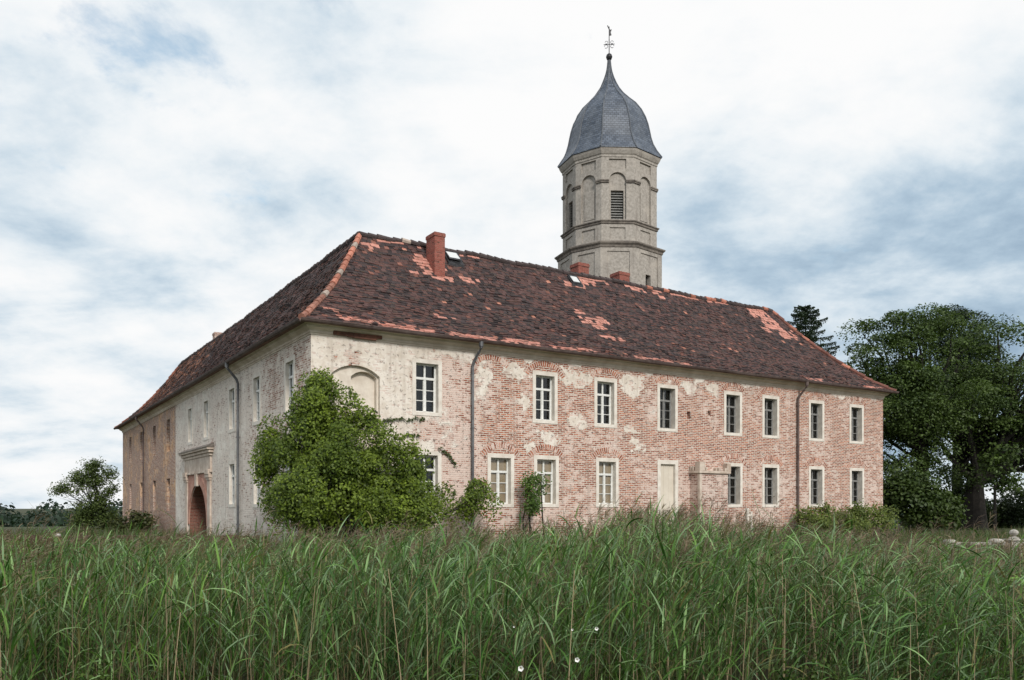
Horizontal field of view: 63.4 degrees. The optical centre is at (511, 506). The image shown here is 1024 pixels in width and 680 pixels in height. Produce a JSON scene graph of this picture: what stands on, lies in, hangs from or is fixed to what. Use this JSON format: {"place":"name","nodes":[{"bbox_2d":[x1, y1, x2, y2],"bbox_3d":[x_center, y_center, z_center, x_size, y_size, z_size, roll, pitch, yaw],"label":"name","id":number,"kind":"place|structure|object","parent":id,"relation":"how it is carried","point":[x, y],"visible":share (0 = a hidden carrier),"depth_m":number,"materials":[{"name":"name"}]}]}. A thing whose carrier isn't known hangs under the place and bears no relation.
{"place":"outdoors","nodes":[
{"label":"outdoors","id":0,"kind":"place"},
{"bbox_2d":[0,491,1023,679],"bbox_3d":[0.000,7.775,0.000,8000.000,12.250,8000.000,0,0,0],"label":"ground","id":1,"kind":"structure","parent":0,"point":[68,510],"depth_m":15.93,"materials":[{"name":"green plant"}]},
{"bbox_2d":[47,456,124,532],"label":"bushy tree","id":2,"kind":"object","parent":1,"relation":"on","point":[85,517],"visible":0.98,"depth_m":49.70,"materials":[{"name":"green plant"}]},
{"bbox_2d":[97,509,160,533],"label":"bush","id":3,"kind":"object","parent":1,"relation":"on","point":[133,514],"visible":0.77,"depth_m":49.77,"materials":[{"name":"green plant"}]},
{"bbox_2d":[0,535,267,552],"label":"grass","id":4,"kind":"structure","parent":1,"relation":"on","point":[86,536],"depth_m":29.40,"materials":[{"name":"plant"}]},
{"bbox_2d":[51,628,913,679],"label":"undergrowth","id":5,"kind":"object","parent":1,"relation":"on","point":[793,676],"visible":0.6,"depth_m":9.00,"materials":[{"name":"green plant"}]},
{"bbox_2d":[113,231,898,548],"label":"manor house","id":6,"kind":"structure","parent":1,"relation":"on","point":[578,383],"depth_m":35.66,"materials":[{"name":"brick"}]},
{"bbox_2d":[187,404,192,444],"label":"window","id":7,"kind":"structure","parent":6,"relation":"in","point":[190,408],"depth_m":44.19,"materials":[{"name":"white paint"}]},
{"bbox_2d":[203,396,208,440],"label":"window","id":8,"kind":"structure","parent":6,"relation":"in","point":[206,400],"depth_m":41.02,"materials":[{"name":"white paint"}]},
{"bbox_2d":[228,383,235,432],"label":"window","id":9,"kind":"structure","parent":6,"relation":"in","point":[231,389],"depth_m":36.76,"materials":[{"name":"white paint"}]},
{"bbox_2d":[228,460,235,506],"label":"window","id":10,"kind":"structure","parent":6,"relation":"in","point":[231,468],"depth_m":36.76,"materials":[{"name":"white paint"}]},
{"bbox_2d":[252,371,260,425],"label":"window","id":11,"kind":"structure","parent":6,"relation":"in","point":[257,376],"depth_m":33.44,"materials":[{"name":"white paint"}]},
{"bbox_2d":[253,457,261,507],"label":"window","id":12,"kind":"structure","parent":6,"relation":"in","point":[256,491],"depth_m":33.41,"materials":[{"name":"white paint"}]},
{"bbox_2d":[284,354,294,415],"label":"window","id":13,"kind":"structure","parent":6,"relation":"in","point":[289,361],"depth_m":29.88,"materials":[{"name":"white paint"}]},
{"bbox_2d":[246,367,503,548],"bbox_3d":[-4.298,-1.373,27.397,8.832,6.421,5.037,0,0,-13],"label":"ivy mass","id":14,"kind":"object","parent":6,"relation":"attached to","point":[319,464],"visible":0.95,"depth_m":26.57,"materials":[{"name":"green plant"}]},
{"bbox_2d":[412,358,441,416],"bbox_3d":[-3.125,-4.270,30.007,1.190,2.030,0.282,0,0,-32],"label":"window","id":15,"kind":"structure","parent":6,"relation":"in","point":[437,380],"depth_m":30.07,"materials":[{"name":"white paint"}]},
{"bbox_2d":[415,451,441,503],"bbox_3d":[-3.142,-0.970,29.996,1.190,2.030,0.282,0,0,-32],"label":"window","id":16,"kind":"structure","parent":6,"relation":"in","point":[437,476],"depth_m":30.17,"materials":[{"name":"white paint"}]},
{"bbox_2d":[487,453,513,506],"bbox_3d":[-0.497,-0.970,31.689,1.190,2.030,0.302,0,0,-32],"label":"window","id":17,"kind":"structure","parent":6,"relation":"in","point":[500,471],"depth_m":31.81,"materials":[{"name":"white paint"}]},
{"bbox_2d":[533,371,557,423],"bbox_3d":[1.239,-4.270,32.782,1.190,2.030,0.282,0,0,-32],"label":"window","id":18,"kind":"structure","parent":6,"relation":"in","point":[553,377],"depth_m":32.89,"materials":[{"name":"white paint"}]},
{"bbox_2d":[534,455,558,506],"bbox_3d":[1.283,-0.970,32.821,1.190,2.030,0.302,0,0,-32],"label":"window","id":19,"kind":"structure","parent":6,"relation":"in","point":[550,465],"depth_m":32.98,"materials":[{"name":"white paint"}]},
{"bbox_2d":[594,377,616,427],"bbox_3d":[3.804,-4.270,34.413,1.190,2.030,0.282,0,0,-32],"label":"window","id":20,"kind":"structure","parent":6,"relation":"in","point":[612,383],"depth_m":34.48,"materials":[{"name":"white paint"}]},
{"bbox_2d":[596,458,618,506],"bbox_3d":[3.874,-0.970,34.468,1.190,2.030,0.302,0,0,-32],"label":"window","id":21,"kind":"structure","parent":6,"relation":"in","point":[607,470],"depth_m":34.59,"materials":[{"name":"white paint"}]},
{"bbox_2d":[657,384,677,431],"bbox_3d":[6.696,-4.270,36.273,1.190,2.030,0.322,0,0,-32],"label":"window","id":22,"kind":"structure","parent":6,"relation":"in","point":[673,390],"depth_m":36.39,"materials":[{"name":"grey wood"}]},
{"bbox_2d":[657,460,677,523],"bbox_3d":[6.757,-0.555,36.222,1.210,2.910,0.172,0,0,-32],"label":"door","id":23,"kind":"structure","parent":6,"relation":"in","point":[667,470],"depth_m":36.32,"materials":[{"name":"beige wood"}]},
{"bbox_2d":[724,391,741,435],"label":"window","id":24,"kind":"structure","parent":6,"relation":"in","point":[737,396],"depth_m":38.58,"materials":[{"name":"grey wood"}]},
{"bbox_2d":[728,463,742,506],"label":"window","id":25,"kind":"structure","parent":6,"relation":"in","point":[738,471],"depth_m":38.62,"materials":[{"name":"grey wood"}]},
{"bbox_2d":[762,395,778,438],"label":"window","id":26,"kind":"structure","parent":6,"relation":"in","point":[774,400],"depth_m":39.95,"materials":[{"name":"grey wood"}]},
{"bbox_2d":[762,464,778,506],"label":"window","id":27,"kind":"structure","parent":6,"relation":"in","point":[774,478],"depth_m":39.95,"materials":[{"name":"grey wood"}]},
{"bbox_2d":[809,400,823,441],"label":"window","id":28,"kind":"structure","parent":6,"relation":"in","point":[819,405],"depth_m":41.79,"materials":[{"name":"grey wood"}]},
{"bbox_2d":[809,466,823,506],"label":"window","id":29,"kind":"structure","parent":6,"relation":"in","point":[819,479],"depth_m":41.80,"materials":[{"name":"grey wood"}]},
{"bbox_2d":[849,404,863,443],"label":"window","id":30,"kind":"structure","parent":6,"relation":"in","point":[859,409],"depth_m":43.52,"materials":[{"name":"grey wood"}]},
{"bbox_2d":[850,468,863,506],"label":"window","id":31,"kind":"structure","parent":6,"relation":"in","point":[859,480],"depth_m":43.55,"materials":[{"name":"grey wood"}]},
{"bbox_2d":[0,498,1021,526],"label":"wood","id":32,"kind":"object","parent":1,"relation":"on","point":[13,520],"visible":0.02,"depth_m":231.69,"materials":[{"name":"green plant"}]},
{"bbox_2d":[518,469,551,538],"bbox_3d":[0.839,0.203,31.488,1.152,3.214,1.283,0,0,26],"label":"climbing vine","id":33,"kind":"object","parent":1,"relation":"on","point":[534,506],"visible":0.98,"depth_m":31.43,"materials":[{"name":"green plant"}]},
{"bbox_2d":[554,25,665,287],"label":"church tower","id":34,"kind":"structure","parent":1,"relation":"on","point":[607,166],"depth_m":52.26,"materials":[{"name":"grey stone"}]},
{"bbox_2d":[745,508,752,533],"bbox_3d":[10.210,1.040,35.736,0.350,1.920,0.120,0,0,-32],"label":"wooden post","id":35,"kind":"object","parent":1,"relation":"on","point":[749,516],"visible":0.38,"depth_m":35.68,"materials":[{"name":"beige wood"}]},
{"bbox_2d":[786,305,839,355],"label":"spruce tree","id":36,"kind":"object","parent":1,"relation":"on","point":[804,315],"visible":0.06,"depth_m":74.54,"materials":[{"name":"green plant"}]},
{"bbox_2d":[792,498,904,540],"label":"bush","id":37,"kind":"object","parent":1,"relation":"on","point":[857,512],"visible":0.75,"depth_m":40.99,"materials":[{"name":"green plant"}]},
{"bbox_2d":[834,302,1009,527],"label":"oak tree","id":38,"kind":"object","parent":1,"relation":"on","point":[920,415],"visible":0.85,"depth_m":55.42,"materials":[{"name":"green plant"}]},
{"bbox_2d":[883,463,971,533],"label":"shrub","id":39,"kind":"object","parent":1,"relation":"on","point":[925,499],"visible":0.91,"depth_m":46.25,"materials":[{"name":"green plant"}]},
{"bbox_2d":[918,303,1012,516],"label":"dark ash tree","id":40,"kind":"object","parent":1,"relation":"on","point":[964,314],"visible":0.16,"depth_m":69.04,"materials":[{"name":"green plant"}]},
{"bbox_2d":[929,464,1017,527],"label":"shrub","id":41,"kind":"object","parent":1,"relation":"on","point":[1002,507],"visible":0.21,"depth_m":64.51,"materials":[{"name":"green plant"}]},
{"bbox_2d":[931,314,1023,529],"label":"old oak tree","id":42,"kind":"object","parent":1,"relation":"on","point":[1007,428],"visible":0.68,"depth_m":59.16,"materials":[{"name":"green plant"}]},
{"bbox_2d":[943,529,1023,552],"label":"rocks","id":43,"kind":"object","parent":1,"relation":"on","point":[1016,532],"visible":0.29,"depth_m":27.37,"materials":[{"name":"grey stone"}]},
{"bbox_2d":[976,440,1023,530],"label":"thin tree","id":44,"kind":"object","parent":1,"relation":"on","point":[1004,480],"visible":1,"depth_m":55.86,"materials":[{"name":"green plant"}]},
{"bbox_2d":[987,486,1023,527],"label":"shrub","id":45,"kind":"object","parent":1,"relation":"on","point":[1011,499],"visible":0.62,"depth_m":65.25,"materials":[{"name":"green plant"}]},
{"bbox_2d":[0,0,1023,508],"label":"sky","id":46,"kind":"structure","parent":0,"point":[168,168],"materials":[{"name":"white"}]}
]}

